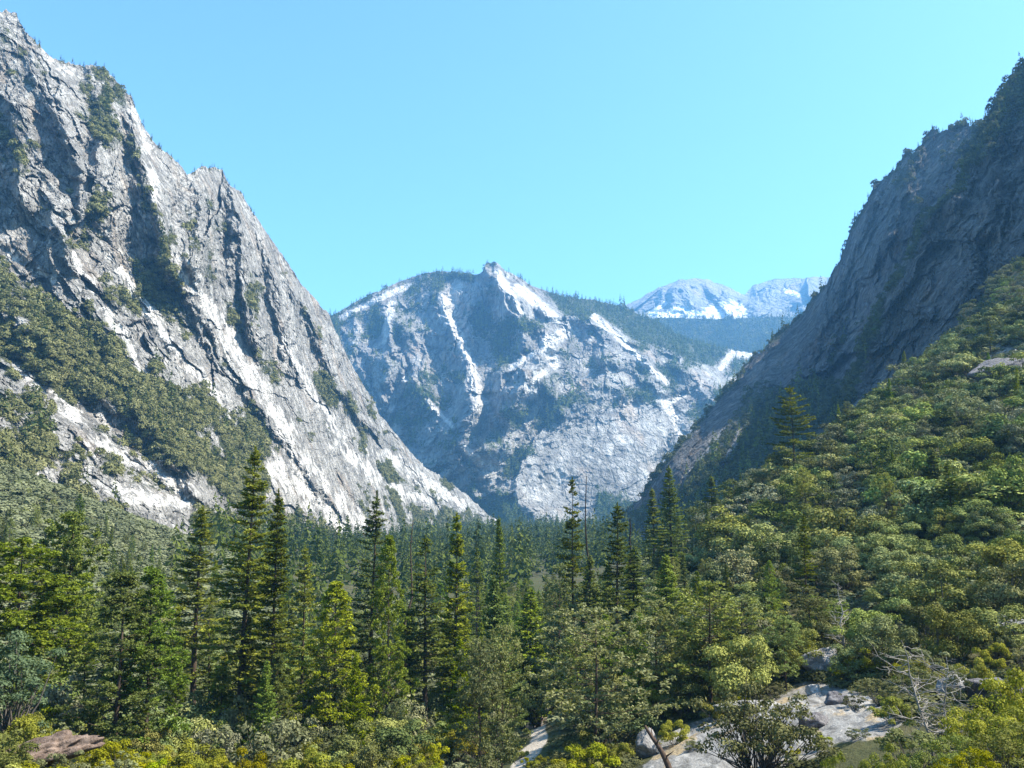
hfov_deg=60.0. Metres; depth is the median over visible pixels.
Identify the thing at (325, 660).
fir tree
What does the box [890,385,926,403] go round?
oak tree
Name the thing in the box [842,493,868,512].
oak tree
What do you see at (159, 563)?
pine tree
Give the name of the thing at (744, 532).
oak tree
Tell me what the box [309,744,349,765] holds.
oak tree
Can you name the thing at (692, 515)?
pine tree
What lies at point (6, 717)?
oak tree
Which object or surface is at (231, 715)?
oak tree
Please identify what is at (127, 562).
fir tree
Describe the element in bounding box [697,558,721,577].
oak tree
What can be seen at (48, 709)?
leafy shrub
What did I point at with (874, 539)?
oak tree
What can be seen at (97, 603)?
pine tree
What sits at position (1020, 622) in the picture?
boulder
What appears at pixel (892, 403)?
oak tree
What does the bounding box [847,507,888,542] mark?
oak tree
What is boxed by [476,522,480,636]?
dead spar
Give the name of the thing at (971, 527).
oak tree
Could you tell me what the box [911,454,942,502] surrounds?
fir tree
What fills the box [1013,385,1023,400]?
oak tree
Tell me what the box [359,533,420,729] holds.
fir tree
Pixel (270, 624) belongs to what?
fir tree
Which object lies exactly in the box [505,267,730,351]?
peak crest forest
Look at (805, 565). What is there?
fir tree
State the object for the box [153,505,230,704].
fir tree
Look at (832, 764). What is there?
leafy shrub
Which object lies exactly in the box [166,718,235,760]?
oak tree
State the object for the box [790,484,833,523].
oak tree
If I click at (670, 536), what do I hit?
pine tree
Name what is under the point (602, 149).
sky
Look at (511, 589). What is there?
pine tree
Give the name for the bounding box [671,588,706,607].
oak tree
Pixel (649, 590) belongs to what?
oak tree
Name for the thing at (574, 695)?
pine tree
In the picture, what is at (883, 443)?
oak tree
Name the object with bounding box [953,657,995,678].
scrub bush
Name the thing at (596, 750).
leafy shrub
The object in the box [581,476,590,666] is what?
dead spar
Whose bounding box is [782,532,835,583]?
oak tree
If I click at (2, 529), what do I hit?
fir tree
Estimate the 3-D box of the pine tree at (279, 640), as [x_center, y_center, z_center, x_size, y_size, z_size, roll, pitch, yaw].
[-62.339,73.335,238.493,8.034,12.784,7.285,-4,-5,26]
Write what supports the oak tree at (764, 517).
on the ground
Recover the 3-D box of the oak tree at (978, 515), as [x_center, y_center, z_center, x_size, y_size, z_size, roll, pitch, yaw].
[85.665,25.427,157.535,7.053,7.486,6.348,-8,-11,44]
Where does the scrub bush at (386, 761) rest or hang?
on the ground
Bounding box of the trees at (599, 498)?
[329,260,752,523]
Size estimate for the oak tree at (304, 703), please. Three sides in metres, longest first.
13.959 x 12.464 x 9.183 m
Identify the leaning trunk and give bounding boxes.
[644,725,673,767]
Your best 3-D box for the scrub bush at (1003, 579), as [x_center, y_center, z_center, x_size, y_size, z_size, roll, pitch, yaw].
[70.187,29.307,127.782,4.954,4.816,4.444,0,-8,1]
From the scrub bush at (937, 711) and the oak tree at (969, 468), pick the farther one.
the oak tree at (969, 468)
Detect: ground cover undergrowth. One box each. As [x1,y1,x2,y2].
[0,300,1023,767]
[21,582,1023,767]
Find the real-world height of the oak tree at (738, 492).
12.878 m
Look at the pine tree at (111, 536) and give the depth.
396.29 m
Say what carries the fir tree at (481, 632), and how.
on the ground
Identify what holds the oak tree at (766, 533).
on the ground
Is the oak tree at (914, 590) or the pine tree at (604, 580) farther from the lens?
the pine tree at (604, 580)
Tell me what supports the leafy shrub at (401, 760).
on the ground
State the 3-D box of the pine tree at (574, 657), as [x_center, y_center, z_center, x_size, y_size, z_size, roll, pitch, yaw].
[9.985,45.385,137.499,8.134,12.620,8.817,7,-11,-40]
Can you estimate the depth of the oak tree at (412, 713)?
151.06 m
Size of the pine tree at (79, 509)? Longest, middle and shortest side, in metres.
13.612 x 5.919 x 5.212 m
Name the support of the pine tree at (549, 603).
on the ground
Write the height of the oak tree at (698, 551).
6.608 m
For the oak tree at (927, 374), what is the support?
on the ground
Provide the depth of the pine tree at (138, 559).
376.69 m
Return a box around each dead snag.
[404,522,412,666]
[628,519,631,595]
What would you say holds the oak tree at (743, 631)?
on the ground
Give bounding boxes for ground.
[0,266,1023,767]
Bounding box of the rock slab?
[0,730,105,767]
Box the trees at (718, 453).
[579,52,1023,544]
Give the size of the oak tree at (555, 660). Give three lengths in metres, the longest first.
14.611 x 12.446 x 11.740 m
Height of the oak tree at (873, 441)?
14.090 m
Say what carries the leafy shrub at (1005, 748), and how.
on the ground
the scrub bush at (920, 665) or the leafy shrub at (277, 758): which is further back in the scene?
the leafy shrub at (277, 758)
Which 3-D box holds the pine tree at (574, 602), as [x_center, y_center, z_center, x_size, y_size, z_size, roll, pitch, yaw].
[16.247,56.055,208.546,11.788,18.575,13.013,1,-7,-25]
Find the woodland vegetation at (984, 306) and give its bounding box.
[0,256,1023,711]
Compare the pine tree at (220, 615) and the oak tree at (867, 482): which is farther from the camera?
the pine tree at (220, 615)
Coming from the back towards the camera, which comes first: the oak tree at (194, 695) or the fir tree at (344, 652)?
the fir tree at (344, 652)
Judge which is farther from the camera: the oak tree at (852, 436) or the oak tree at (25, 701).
the oak tree at (852, 436)
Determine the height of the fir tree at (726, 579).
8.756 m
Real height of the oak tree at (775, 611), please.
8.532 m
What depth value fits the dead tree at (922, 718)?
64.02 m
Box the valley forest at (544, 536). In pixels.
[164,492,704,619]
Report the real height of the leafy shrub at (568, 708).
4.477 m
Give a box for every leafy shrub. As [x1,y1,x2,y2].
[0,727,40,767]
[4,713,50,744]
[5,763,21,767]
[12,702,80,734]
[19,711,53,738]
[20,760,69,767]
[61,755,84,767]
[72,739,137,767]
[75,723,108,742]
[87,744,127,759]
[117,754,165,767]
[124,728,178,761]
[128,751,166,765]
[132,756,193,767]
[140,752,181,767]
[146,758,167,767]
[156,737,224,767]
[189,759,209,767]
[204,755,234,767]
[216,746,267,767]
[225,747,256,763]
[265,745,302,766]
[271,747,327,767]
[281,748,342,767]
[293,737,335,762]
[336,763,354,767]
[337,753,378,767]
[376,755,427,767]
[393,753,426,767]
[408,741,432,767]
[410,759,432,767]
[411,742,449,767]
[414,760,439,767]
[431,731,455,756]
[443,722,471,760]
[445,728,492,758]
[514,746,528,758]
[521,757,533,766]
[527,761,542,767]
[534,754,548,762]
[545,760,566,767]
[549,758,604,767]
[554,698,582,712]
[562,730,624,764]
[564,741,620,767]
[594,761,608,767]
[604,742,635,763]
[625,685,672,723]
[641,669,675,695]
[658,719,689,746]
[699,696,723,722]
[733,695,751,700]
[781,746,801,755]
[813,735,833,749]
[820,750,852,767]
[828,663,844,678]
[858,742,908,767]
[867,695,913,724]
[900,732,978,767]
[931,694,1022,766]
[931,746,1001,767]
[949,722,1023,767]
[961,665,1023,767]
[981,705,1023,759]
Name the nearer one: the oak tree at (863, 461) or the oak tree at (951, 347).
the oak tree at (863, 461)
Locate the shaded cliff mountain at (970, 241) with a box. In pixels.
[627,79,1023,538]
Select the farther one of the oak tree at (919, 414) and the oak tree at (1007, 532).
the oak tree at (919, 414)
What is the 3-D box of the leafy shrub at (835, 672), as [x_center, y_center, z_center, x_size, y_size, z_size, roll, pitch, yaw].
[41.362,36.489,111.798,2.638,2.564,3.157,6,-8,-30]
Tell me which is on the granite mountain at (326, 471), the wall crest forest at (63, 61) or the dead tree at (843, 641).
the wall crest forest at (63, 61)
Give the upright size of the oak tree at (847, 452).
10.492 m
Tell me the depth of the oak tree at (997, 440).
223.58 m
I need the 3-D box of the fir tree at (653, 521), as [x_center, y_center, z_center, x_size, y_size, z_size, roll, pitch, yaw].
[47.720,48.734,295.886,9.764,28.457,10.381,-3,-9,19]
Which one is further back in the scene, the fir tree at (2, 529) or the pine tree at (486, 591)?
the pine tree at (486, 591)
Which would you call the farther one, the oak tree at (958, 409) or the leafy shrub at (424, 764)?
the oak tree at (958, 409)
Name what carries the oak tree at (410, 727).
on the ground
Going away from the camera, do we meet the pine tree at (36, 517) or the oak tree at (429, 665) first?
the oak tree at (429, 665)
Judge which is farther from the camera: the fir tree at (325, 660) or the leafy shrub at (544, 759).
the fir tree at (325, 660)
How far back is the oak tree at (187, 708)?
134.44 m
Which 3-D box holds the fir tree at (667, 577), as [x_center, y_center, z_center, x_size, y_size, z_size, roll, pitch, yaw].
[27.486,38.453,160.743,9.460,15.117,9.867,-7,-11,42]
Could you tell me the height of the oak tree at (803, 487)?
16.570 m
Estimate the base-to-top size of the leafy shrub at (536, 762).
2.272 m
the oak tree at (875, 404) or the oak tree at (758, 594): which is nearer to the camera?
the oak tree at (758, 594)
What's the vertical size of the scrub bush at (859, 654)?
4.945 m
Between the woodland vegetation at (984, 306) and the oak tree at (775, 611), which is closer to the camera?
the oak tree at (775, 611)
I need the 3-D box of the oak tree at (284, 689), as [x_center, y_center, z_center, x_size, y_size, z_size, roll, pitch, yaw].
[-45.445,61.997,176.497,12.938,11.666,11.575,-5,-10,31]
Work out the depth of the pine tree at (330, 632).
143.80 m
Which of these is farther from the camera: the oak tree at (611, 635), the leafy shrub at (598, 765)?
the oak tree at (611, 635)
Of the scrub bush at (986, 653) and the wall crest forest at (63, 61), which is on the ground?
the scrub bush at (986, 653)
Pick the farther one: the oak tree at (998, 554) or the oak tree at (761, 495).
the oak tree at (761, 495)
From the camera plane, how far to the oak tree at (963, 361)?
337.34 m
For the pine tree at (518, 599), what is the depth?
307.81 m
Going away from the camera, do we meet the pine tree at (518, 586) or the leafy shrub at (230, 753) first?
the leafy shrub at (230, 753)
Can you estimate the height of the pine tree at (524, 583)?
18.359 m
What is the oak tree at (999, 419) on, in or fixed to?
on the ground
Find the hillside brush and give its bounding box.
[0,461,267,699]
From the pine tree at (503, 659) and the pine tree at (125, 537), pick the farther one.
the pine tree at (125, 537)
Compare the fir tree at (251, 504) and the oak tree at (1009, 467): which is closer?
the fir tree at (251, 504)
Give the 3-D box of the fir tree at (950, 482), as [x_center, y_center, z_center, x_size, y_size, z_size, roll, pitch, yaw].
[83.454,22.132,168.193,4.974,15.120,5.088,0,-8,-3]
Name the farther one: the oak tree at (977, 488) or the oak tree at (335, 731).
the oak tree at (977, 488)
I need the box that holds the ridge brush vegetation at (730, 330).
[667,316,778,351]
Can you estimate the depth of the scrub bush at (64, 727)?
94.84 m
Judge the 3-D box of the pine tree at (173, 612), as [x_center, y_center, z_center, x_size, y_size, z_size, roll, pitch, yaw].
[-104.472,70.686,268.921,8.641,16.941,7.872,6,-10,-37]
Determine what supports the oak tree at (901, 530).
on the ground
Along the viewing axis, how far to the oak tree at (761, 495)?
263.48 m
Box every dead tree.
[825,583,850,660]
[869,640,991,764]
[898,651,983,734]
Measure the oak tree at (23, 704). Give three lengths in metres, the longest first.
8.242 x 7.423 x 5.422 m
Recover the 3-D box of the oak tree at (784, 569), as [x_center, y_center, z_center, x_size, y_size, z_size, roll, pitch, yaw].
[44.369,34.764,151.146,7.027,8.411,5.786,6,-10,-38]
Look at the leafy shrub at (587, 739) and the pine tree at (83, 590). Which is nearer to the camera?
the leafy shrub at (587, 739)
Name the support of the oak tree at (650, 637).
on the ground
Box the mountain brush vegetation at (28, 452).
[0,28,484,544]
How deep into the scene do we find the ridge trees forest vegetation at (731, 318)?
5203.16 m
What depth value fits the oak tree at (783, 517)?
195.40 m
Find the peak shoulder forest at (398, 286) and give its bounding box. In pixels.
[331,269,479,317]
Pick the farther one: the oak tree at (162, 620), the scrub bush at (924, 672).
the oak tree at (162, 620)
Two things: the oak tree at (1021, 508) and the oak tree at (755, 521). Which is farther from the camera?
the oak tree at (755, 521)
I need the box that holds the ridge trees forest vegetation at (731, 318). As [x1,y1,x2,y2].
[643,308,798,353]
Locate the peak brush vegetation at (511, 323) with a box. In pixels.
[332,263,748,522]
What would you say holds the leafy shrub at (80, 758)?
on the ground
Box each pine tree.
[0,536,100,712]
[1,510,113,685]
[2,517,16,545]
[18,541,35,574]
[30,510,43,524]
[35,573,81,675]
[46,564,169,750]
[73,494,84,513]
[74,617,98,671]
[75,571,88,615]
[83,517,92,529]
[90,565,191,752]
[91,538,102,549]
[91,600,102,633]
[93,523,101,540]
[96,588,107,607]
[101,575,112,592]
[105,547,118,575]
[108,525,114,547]
[113,604,131,642]
[116,587,134,607]
[119,554,126,572]
[122,535,129,546]
[124,616,147,666]
[126,549,132,569]
[128,534,135,559]
[134,554,142,571]
[137,617,164,684]
[140,540,146,550]
[148,544,155,563]
[156,560,161,573]
[160,653,189,717]
[161,645,215,705]
[163,589,181,631]
[163,626,197,676]
[169,604,184,675]
[199,609,218,634]
[205,664,233,723]
[209,564,218,584]
[218,597,232,625]
[241,659,280,754]
[256,649,299,749]
[268,633,288,665]
[277,589,289,613]
[283,544,321,702]
[283,671,311,703]
[284,580,380,739]
[285,608,313,669]
[295,663,357,742]
[315,599,324,647]
[330,605,344,644]
[331,630,366,696]
[339,654,367,753]
[348,612,368,653]
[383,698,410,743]
[392,604,420,682]
[393,534,460,732]
[393,599,417,651]
[426,584,437,611]
[432,581,446,628]
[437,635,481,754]
[442,635,521,767]
[452,599,474,645]
[464,622,538,767]
[474,597,483,636]
[482,585,489,616]
[498,632,524,719]
[500,595,517,629]
[504,641,524,693]
[505,582,517,597]
[506,595,522,630]
[513,601,522,642]
[514,596,524,622]
[515,578,520,599]
[518,578,529,602]
[520,602,687,757]
[521,585,534,607]
[526,563,589,705]
[531,615,554,650]
[534,623,558,667]
[535,585,562,630]
[539,578,558,607]
[550,635,606,708]
[556,583,602,639]
[586,584,602,663]
[587,614,616,676]
[596,580,614,667]
[599,565,615,602]
[600,632,633,690]
[617,598,698,707]
[619,612,658,717]
[647,552,664,575]
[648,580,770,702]
[650,465,690,567]
[650,570,661,579]
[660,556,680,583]
[673,519,682,539]
[673,538,685,556]
[674,551,679,576]
[688,571,704,610]
[689,505,699,528]
[689,544,694,569]
[692,582,702,609]
[698,509,713,548]
[698,563,707,578]
[701,586,722,636]
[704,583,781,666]
[728,560,744,590]
[760,560,783,611]
[761,614,807,690]
[764,385,815,472]
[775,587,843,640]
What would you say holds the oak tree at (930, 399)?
on the ground
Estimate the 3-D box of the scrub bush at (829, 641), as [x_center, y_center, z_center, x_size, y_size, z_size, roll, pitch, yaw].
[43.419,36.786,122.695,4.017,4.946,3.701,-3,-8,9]
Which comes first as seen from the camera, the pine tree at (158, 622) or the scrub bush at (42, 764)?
the scrub bush at (42, 764)
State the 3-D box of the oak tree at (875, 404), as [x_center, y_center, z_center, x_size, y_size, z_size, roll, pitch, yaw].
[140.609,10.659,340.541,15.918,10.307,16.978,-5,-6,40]
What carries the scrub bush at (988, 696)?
on the ground
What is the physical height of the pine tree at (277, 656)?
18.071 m
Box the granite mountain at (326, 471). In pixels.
[0,9,496,540]
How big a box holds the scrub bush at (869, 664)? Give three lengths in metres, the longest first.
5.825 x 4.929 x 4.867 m
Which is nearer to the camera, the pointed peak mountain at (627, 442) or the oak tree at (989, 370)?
the oak tree at (989, 370)
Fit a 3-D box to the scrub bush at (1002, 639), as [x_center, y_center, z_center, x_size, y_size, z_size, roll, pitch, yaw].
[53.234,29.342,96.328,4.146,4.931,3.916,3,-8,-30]
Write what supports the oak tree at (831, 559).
on the ground
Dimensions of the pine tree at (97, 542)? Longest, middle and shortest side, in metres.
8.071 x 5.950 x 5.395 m
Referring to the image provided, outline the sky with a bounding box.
[0,0,1023,314]
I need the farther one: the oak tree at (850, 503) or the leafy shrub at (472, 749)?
the oak tree at (850, 503)
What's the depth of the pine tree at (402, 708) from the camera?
145.60 m
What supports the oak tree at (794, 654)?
on the ground
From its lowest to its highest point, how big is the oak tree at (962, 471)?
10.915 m
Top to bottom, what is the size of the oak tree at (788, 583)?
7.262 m
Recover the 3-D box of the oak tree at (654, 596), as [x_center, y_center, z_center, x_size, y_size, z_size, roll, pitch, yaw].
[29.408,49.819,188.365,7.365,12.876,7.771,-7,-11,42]
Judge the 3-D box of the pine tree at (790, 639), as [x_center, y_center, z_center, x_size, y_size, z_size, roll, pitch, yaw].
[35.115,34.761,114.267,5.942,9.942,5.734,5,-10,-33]
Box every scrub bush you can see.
[31,750,90,767]
[39,721,85,734]
[94,750,140,767]
[377,759,392,767]
[684,738,700,751]
[758,682,786,699]
[787,635,817,668]
[797,597,834,619]
[809,568,841,589]
[812,632,837,647]
[837,648,889,673]
[838,691,867,710]
[844,642,885,671]
[845,727,871,739]
[860,678,898,706]
[873,719,971,767]
[877,595,904,614]
[888,621,922,652]
[890,647,957,689]
[891,658,918,682]
[891,667,946,695]
[902,658,952,690]
[905,601,927,629]
[906,668,946,688]
[924,705,965,736]
[944,666,977,708]
[947,629,979,662]
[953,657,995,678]
[971,643,1013,670]
[977,521,1005,539]
[980,573,1015,585]
[981,640,1005,660]
[984,629,1019,665]
[985,677,1023,710]
[996,597,1023,612]
[1008,642,1023,671]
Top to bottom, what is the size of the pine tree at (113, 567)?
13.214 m
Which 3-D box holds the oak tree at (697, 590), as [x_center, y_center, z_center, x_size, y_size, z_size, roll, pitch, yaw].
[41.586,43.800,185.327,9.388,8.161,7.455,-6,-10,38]
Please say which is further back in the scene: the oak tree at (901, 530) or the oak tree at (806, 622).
the oak tree at (901, 530)
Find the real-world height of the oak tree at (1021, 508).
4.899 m
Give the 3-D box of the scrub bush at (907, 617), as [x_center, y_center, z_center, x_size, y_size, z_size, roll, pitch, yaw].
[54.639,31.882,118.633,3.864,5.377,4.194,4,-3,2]
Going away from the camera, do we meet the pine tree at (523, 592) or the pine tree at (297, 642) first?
the pine tree at (297, 642)
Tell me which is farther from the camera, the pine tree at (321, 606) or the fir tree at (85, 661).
the pine tree at (321, 606)
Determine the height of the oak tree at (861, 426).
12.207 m
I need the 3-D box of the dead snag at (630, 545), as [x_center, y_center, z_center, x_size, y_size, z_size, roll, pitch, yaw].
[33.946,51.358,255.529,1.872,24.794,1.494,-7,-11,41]
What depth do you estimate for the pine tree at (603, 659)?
150.58 m
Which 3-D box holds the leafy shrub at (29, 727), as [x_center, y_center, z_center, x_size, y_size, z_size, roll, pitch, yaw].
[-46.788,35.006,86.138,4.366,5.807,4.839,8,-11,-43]
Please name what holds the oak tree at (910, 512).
on the ground
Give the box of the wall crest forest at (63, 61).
[17,21,254,215]
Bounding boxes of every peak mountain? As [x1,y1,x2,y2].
[330,262,751,526]
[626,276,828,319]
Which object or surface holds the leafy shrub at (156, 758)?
on the ground
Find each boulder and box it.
[635,727,658,757]
[713,700,779,716]
[798,712,828,730]
[801,646,837,675]
[805,684,820,694]
[824,691,848,705]
[936,674,966,696]
[964,677,1022,707]
[987,613,1023,634]
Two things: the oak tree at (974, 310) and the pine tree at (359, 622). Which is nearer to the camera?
the pine tree at (359, 622)
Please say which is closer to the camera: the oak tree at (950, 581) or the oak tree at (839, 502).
the oak tree at (950, 581)
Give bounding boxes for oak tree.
[0,629,66,744]
[6,678,42,706]
[7,656,64,695]
[11,702,49,730]
[23,672,85,730]
[27,665,114,741]
[95,631,118,657]
[103,708,199,752]
[132,585,147,599]
[138,672,187,707]
[145,608,169,633]
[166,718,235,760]
[170,702,233,751]
[177,691,223,719]
[183,689,216,743]
[190,727,247,767]
[192,595,219,612]
[197,621,236,644]
[197,663,253,708]
[200,649,235,683]
[209,633,240,657]
[210,694,258,746]
[210,716,310,767]
[217,719,250,760]
[225,660,260,697]
[261,708,329,747]
[275,652,310,669]
[277,685,328,741]
[278,664,316,715]
[279,725,347,755]
[291,669,332,714]
[297,607,320,627]
[297,637,332,678]
[302,627,323,647]
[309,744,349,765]
[311,726,335,750]
[326,717,372,762]
[349,741,400,767]
[352,716,427,762]
[354,720,385,744]
[366,685,398,724]
[369,688,427,744]
[372,717,434,763]
[380,665,431,693]
[414,725,458,758]
[415,642,442,673]
[416,691,452,731]
[416,709,434,734]
[435,721,450,736]
[485,706,516,736]
[496,631,519,651]
[511,683,556,727]
[527,644,578,679]
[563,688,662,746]
[580,653,643,703]
[581,662,639,727]
[584,622,631,665]
[615,621,648,652]
[624,616,663,646]
[628,588,667,629]
[630,586,678,613]
[634,633,666,668]
[643,556,665,575]
[643,577,654,599]
[644,567,661,578]
[649,570,680,596]
[649,613,713,669]
[653,641,717,695]
[656,672,716,719]
[667,601,692,638]
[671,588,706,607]
[675,603,707,628]
[682,558,694,573]
[684,500,720,522]
[684,546,716,568]
[686,561,738,595]
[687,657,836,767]
[689,574,723,604]
[691,502,735,537]
[693,506,755,547]
[694,607,782,676]
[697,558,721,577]
[702,570,736,603]
[703,634,778,700]
[708,524,765,569]
[712,541,785,593]
[715,552,742,578]
[717,477,747,503]
[718,478,762,513]
[718,500,743,514]
[732,480,785,518]
[732,583,774,627]
[733,519,776,543]
[741,468,762,481]
[743,577,789,607]
[744,522,794,570]
[745,468,776,494]
[745,529,771,551]
[746,482,798,524]
[747,453,791,488]
[747,536,801,573]
[748,601,790,649]
[750,515,768,526]
[753,491,784,511]
[753,563,798,581]
[755,543,795,573]
[758,563,794,606]
[759,568,802,601]
[761,444,791,467]
[765,469,831,507]
[767,622,802,656]
[769,509,838,548]
[773,618,840,650]
[773,630,824,678]
[779,463,824,487]
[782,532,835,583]
[784,523,829,562]
[787,458,814,469]
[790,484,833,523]
[793,507,886,565]
[794,431,830,455]
[797,487,859,513]
[797,544,870,590]
[801,480,843,510]
[801,594,861,628]
[802,618,850,650]
[807,470,845,488]
[813,438,862,483]
[813,443,864,469]
[814,423,856,446]
[819,574,861,598]
[826,409,862,442]
[827,535,874,571]
[827,643,879,683]
[828,608,901,652]
[831,500,871,532]
[833,466,865,488]
[834,429,857,456]
[838,427,907,465]
[839,465,860,478]
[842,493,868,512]
[843,408,874,432]
[845,614,918,674]
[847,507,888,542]
[849,405,880,421]
[853,463,873,486]
[853,514,924,548]
[854,413,916,455]
[854,418,892,441]
[855,453,879,471]
[857,407,910,442]
[858,505,893,522]
[858,532,927,567]
[860,394,880,404]
[860,411,908,429]
[860,450,942,513]
[861,583,909,615]
[862,398,890,413]
[862,474,878,487]
[863,442,904,474]
[865,546,920,581]
[869,455,916,500]
[871,520,922,559]
[872,378,915,401]
[872,461,921,501]
[875,447,920,477]
[875,555,947,604]
[876,436,888,452]
[877,397,917,410]
[877,480,925,526]
[878,587,945,622]
[883,363,926,392]
[885,478,968,533]
[886,425,938,461]
[889,400,940,427]
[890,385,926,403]
[891,560,976,628]
[894,366,937,393]
[895,393,923,409]
[896,602,966,646]
[901,396,938,417]
[903,436,950,458]
[904,415,945,436]
[908,356,935,381]
[908,467,972,479]
[909,540,935,556]
[911,425,942,437]
[912,351,956,381]
[912,532,991,576]
[915,506,963,540]
[916,457,972,474]
[917,388,975,414]
[917,562,970,596]
[918,378,958,397]
[918,458,1010,521]
[918,466,968,504]
[918,603,992,667]
[920,397,937,406]
[924,473,1023,522]
[926,337,982,359]
[930,395,962,425]
[933,409,974,431]
[934,368,954,381]
[934,379,971,395]
[937,353,984,378]
[937,429,980,466]
[938,333,966,344]
[939,436,990,466]
[941,412,1014,451]
[941,418,967,434]
[942,389,989,426]
[943,578,992,615]
[945,500,1020,541]
[950,602,1023,654]
[954,324,970,334]
[955,382,987,398]
[956,327,994,349]
[958,299,981,312]
[958,303,979,319]
[958,335,990,358]
[958,437,1005,462]
[958,519,1002,543]
[962,538,1023,592]
[965,395,1023,455]
[965,441,1008,465]
[968,366,1008,396]
[968,506,1016,540]
[969,392,998,412]
[971,311,998,332]
[972,451,1020,472]
[975,316,1001,332]
[975,452,1023,512]
[975,558,1023,614]
[976,373,1022,400]
[977,284,1000,297]
[982,398,1023,421]
[984,274,1003,287]
[988,534,1023,561]
[989,281,1014,301]
[990,352,1023,389]
[991,306,1009,316]
[992,264,1013,276]
[992,321,1005,333]
[993,365,1023,395]
[994,528,1023,561]
[995,423,1023,460]
[996,282,1023,300]
[996,393,1023,409]
[997,276,1018,286]
[1001,319,1023,340]
[1002,463,1023,477]
[1003,312,1023,327]
[1004,309,1018,325]
[1005,288,1023,310]
[1010,291,1023,310]
[1011,257,1023,270]
[1011,498,1023,513]
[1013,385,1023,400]
[1013,451,1023,463]
[1015,275,1023,286]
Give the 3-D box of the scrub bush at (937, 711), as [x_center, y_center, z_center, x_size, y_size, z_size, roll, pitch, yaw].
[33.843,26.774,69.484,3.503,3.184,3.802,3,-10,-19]
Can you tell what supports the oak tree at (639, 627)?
on the ground
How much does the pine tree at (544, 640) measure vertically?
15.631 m
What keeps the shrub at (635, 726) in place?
on the ground
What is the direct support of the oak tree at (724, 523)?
on the ground
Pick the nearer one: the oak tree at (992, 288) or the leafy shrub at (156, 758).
the leafy shrub at (156, 758)
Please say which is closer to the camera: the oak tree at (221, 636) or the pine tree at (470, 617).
the oak tree at (221, 636)
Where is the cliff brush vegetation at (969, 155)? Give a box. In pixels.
[591,57,1023,548]
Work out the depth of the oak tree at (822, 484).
227.07 m
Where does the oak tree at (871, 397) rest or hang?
on the ground
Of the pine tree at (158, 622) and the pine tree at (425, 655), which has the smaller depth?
the pine tree at (425, 655)
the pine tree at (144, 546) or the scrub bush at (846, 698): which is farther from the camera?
the pine tree at (144, 546)
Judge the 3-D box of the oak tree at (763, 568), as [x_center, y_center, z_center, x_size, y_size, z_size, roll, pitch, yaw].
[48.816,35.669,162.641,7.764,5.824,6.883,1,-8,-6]
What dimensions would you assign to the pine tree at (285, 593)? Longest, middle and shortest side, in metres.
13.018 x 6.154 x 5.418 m
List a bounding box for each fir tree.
[0,520,6,541]
[0,522,8,551]
[4,508,9,525]
[40,496,48,518]
[65,615,96,721]
[85,642,109,740]
[103,514,109,536]
[125,551,129,571]
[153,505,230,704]
[168,571,173,588]
[194,604,225,702]
[198,445,291,745]
[204,595,215,651]
[223,612,258,738]
[239,489,303,736]
[284,598,296,657]
[313,621,333,683]
[338,490,408,715]
[339,649,352,715]
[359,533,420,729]
[393,608,429,715]
[410,591,418,628]
[421,512,481,729]
[430,614,452,702]
[460,614,469,683]
[462,575,528,736]
[467,621,491,727]
[468,546,489,637]
[468,587,475,637]
[485,517,512,641]
[504,587,564,718]
[521,585,532,628]
[527,653,545,727]
[534,589,544,623]
[552,477,587,623]
[564,629,580,693]
[572,554,602,666]
[582,620,594,678]
[592,502,639,661]
[612,546,652,637]
[639,488,666,561]
[645,554,684,636]
[677,552,689,598]
[683,519,686,541]
[697,476,723,531]
[722,565,731,607]
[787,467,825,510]
[792,514,817,597]
[840,401,852,413]
[842,519,870,547]
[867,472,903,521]
[884,379,894,401]
[890,449,894,472]
[898,351,908,379]
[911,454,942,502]
[923,347,931,360]
[936,462,963,534]
[942,380,950,400]
[983,322,995,351]
[1012,367,1021,408]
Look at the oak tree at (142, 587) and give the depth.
303.73 m
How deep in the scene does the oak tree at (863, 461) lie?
250.33 m
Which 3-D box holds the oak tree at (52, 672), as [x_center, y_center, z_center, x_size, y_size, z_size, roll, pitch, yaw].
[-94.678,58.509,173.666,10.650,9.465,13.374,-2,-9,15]
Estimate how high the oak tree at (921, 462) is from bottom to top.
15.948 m
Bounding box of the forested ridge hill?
[652,317,792,352]
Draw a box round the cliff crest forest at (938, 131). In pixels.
[654,67,1016,471]
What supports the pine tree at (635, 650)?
on the ground
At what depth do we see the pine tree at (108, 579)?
291.38 m
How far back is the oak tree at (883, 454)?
243.86 m
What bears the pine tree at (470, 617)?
on the ground
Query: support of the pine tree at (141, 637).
on the ground
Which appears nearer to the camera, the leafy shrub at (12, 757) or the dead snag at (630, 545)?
the leafy shrub at (12, 757)
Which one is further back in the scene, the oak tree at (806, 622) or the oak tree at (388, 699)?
the oak tree at (388, 699)
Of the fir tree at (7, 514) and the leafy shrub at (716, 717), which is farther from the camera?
the fir tree at (7, 514)
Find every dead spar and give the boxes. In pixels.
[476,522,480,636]
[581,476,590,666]
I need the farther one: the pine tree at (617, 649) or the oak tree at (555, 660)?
the oak tree at (555, 660)
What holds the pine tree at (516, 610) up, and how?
on the ground

